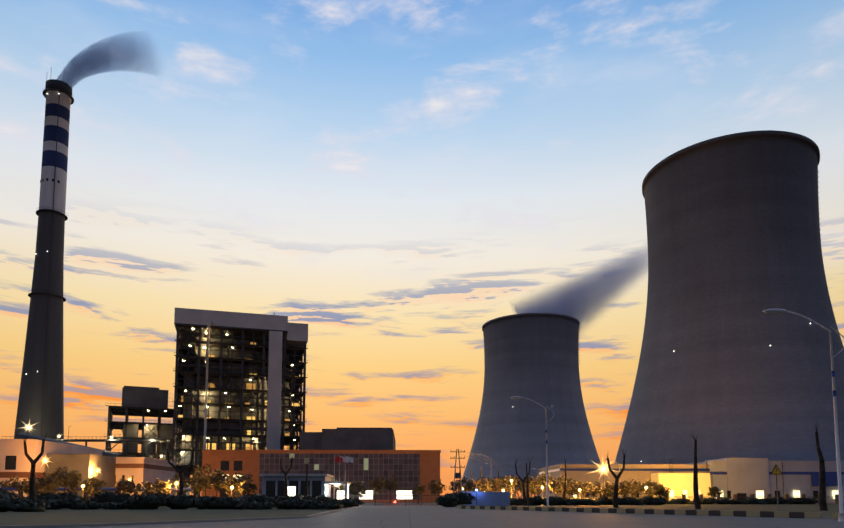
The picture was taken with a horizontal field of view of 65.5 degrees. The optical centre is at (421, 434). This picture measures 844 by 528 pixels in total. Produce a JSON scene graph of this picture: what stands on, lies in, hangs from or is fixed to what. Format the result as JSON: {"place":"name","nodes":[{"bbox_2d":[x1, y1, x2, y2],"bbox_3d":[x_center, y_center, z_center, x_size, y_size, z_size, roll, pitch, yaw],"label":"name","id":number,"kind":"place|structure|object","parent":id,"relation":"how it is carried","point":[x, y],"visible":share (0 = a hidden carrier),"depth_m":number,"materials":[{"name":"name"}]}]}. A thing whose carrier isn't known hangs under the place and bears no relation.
{"place":"outdoors","nodes":[
{"label":"outdoors","id":0,"kind":"place"},
{"bbox_2d":[0,506,358,527],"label":"sidewalk","id":1,"kind":"structure","parent":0,"point":[60,518],"depth_m":44.77,"materials":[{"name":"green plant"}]},
{"bbox_2d":[24,330,646,502],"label":"lights","id":2,"kind":"object","parent":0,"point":[604,468],"visible":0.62,"depth_m":133.27},
{"bbox_2d":[300,427,395,449],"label":"turbine hall","id":3,"kind":"structure","parent":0,"point":[357,439],"depth_m":282.55,"materials":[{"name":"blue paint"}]},
{"bbox_2d":[0,0,843,497],"label":"sky","id":4,"kind":"structure","parent":0,"point":[393,180],"materials":[{"name":"blue"}]},
{"bbox_2d":[62,503,843,527],"bbox_3d":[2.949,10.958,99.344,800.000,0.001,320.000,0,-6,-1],"label":"road","id":5,"kind":"structure","parent":0,"point":[402,515],"depth_m":38.79,"materials":[{"name":"grey asphalt"}]},
{"bbox_2d":[259,474,350,498],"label":"guard house","id":6,"kind":"structure","parent":5,"relation":"on","point":[318,485],"depth_m":103.12,"materials":[{"name":"grey"}]},
{"bbox_2d":[334,455,352,498],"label":"flags","id":7,"kind":"object","parent":5,"relation":"on","point":[343,459],"visible":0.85,"depth_m":117.59,"materials":[{"name":"red fabric"}]},
{"bbox_2d":[343,494,447,505],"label":"sliding gate","id":8,"kind":"structure","parent":5,"relation":"on","point":[405,495],"depth_m":111.21,"materials":[{"name":"grey metal"}]},
{"bbox_2d":[0,488,819,511],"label":"hedges","id":9,"kind":"object","parent":5,"relation":"on","point":[12,502],"visible":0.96,"depth_m":74.42,"materials":[{"name":"green plant"}]},
{"bbox_2d":[17,494,838,503],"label":"perimeter fence","id":10,"kind":"object","parent":5,"relation":"on","point":[786,496],"visible":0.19,"depth_m":140.41,"materials":[{"name":"grey"}]},
{"bbox_2d":[461,489,509,505],"bbox_3d":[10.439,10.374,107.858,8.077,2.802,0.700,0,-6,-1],"label":"container","id":11,"kind":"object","parent":5,"relation":"on","point":[493,498],"depth_m":107.61,"materials":[{"name":"blue metal"}]},
{"bbox_2d":[450,449,541,495],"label":"power line","id":12,"kind":"object","parent":5,"relation":"on","point":[457,475],"visible":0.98,"depth_m":115.96,"materials":[{"name":"grey metal"}]},
{"bbox_2d":[510,396,553,506],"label":"street lamp","id":13,"kind":"object","parent":5,"relation":"on","point":[515,397],"visible":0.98,"depth_m":73.32,"materials":[{"name":"grey metal"}]},
{"bbox_2d":[762,309,843,521],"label":"street lamp","id":14,"kind":"object","parent":5,"relation":"on","point":[840,494],"visible":0.98,"depth_m":39.19,"materials":[{"name":"grey metal"}]},
{"bbox_2d":[457,504,843,518],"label":"curb","id":15,"kind":"structure","parent":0,"point":[811,511],"depth_m":69.11,"materials":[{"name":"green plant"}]},
{"bbox_2d":[770,464,782,511],"bbox_3d":[28.316,4.373,52.303,0.960,4.100,0.100,0,-6,-1],"label":"warning sign","id":16,"kind":"object","parent":15,"relation":"on","point":[776,471],"visible":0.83,"depth_m":52.38,"materials":[{"name":"yellow metal"}]},
{"bbox_2d":[539,458,843,502],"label":"side buildings","id":17,"kind":"structure","parent":0,"point":[743,478],"depth_m":165.52,"materials":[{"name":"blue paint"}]},
{"label":"ground","id":18,"kind":"structure","parent":0,"visible":0},
{"bbox_2d":[14,67,73,438],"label":"chimney","id":19,"kind":"object","parent":18,"relation":"on","point":[40,408],"visible":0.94,"depth_m":319.55,"materials":[{"name":"paint"}]},
{"bbox_2d":[0,439,176,498],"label":"service buildings","id":20,"kind":"structure","parent":18,"relation":"on","point":[86,462],"depth_m":186.67,"materials":[{"name":"brown"}]},
{"bbox_2d":[2,426,192,499],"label":"conveyor gallery","id":21,"kind":"object","parent":18,"relation":"on","point":[105,452],"visible":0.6,"depth_m":260.92,"materials":[{"name":"grey metal"}]},
{"bbox_2d":[103,386,173,460],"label":"bunker bay","id":22,"kind":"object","parent":18,"relation":"on","point":[140,401],"visible":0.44,"depth_m":305.80,"materials":[{"name":"grey metal"}]},
{"bbox_2d":[170,308,307,495],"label":"boiler house","id":23,"kind":"structure","parent":18,"relation":"on","point":[239,382],"depth_m":303.39,"materials":[{"name":"grey metal"}]},
{"bbox_2d":[201,450,440,502],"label":"office building","id":24,"kind":"structure","parent":18,"relation":"on","point":[408,469],"depth_m":199.00,"materials":[{"name":"orange brick"}]},
{"bbox_2d":[44,471,646,498],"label":"lamp bulbs","id":25,"kind":"object","parent":18,"relation":"on","point":[503,491],"visible":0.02,"depth_m":127.90,"materials":[{"name":"yellow"}]},
{"bbox_2d":[0,464,722,504],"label":"trees","id":26,"kind":"object","parent":18,"relation":"on","point":[219,480],"visible":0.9,"depth_m":131.52,"materials":[{"name":"green plant"}]},
{"bbox_2d":[23,423,827,510],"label":"bare trees","id":27,"kind":"object","parent":18,"relation":"on","point":[822,494],"visible":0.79,"depth_m":76.74,"materials":[{"name":"brown plant"}]},
{"bbox_2d":[457,313,600,498],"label":"cooling tower","id":28,"kind":"structure","parent":18,"relation":"on","point":[534,357],"depth_m":440.88,"materials":[{"name":"concrete"}]},
{"bbox_2d":[614,130,843,463],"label":"cooling tower","id":29,"kind":"structure","parent":18,"relation":"on","point":[728,367],"depth_m":220.63,"materials":[{"name":"concrete"}]}
]}

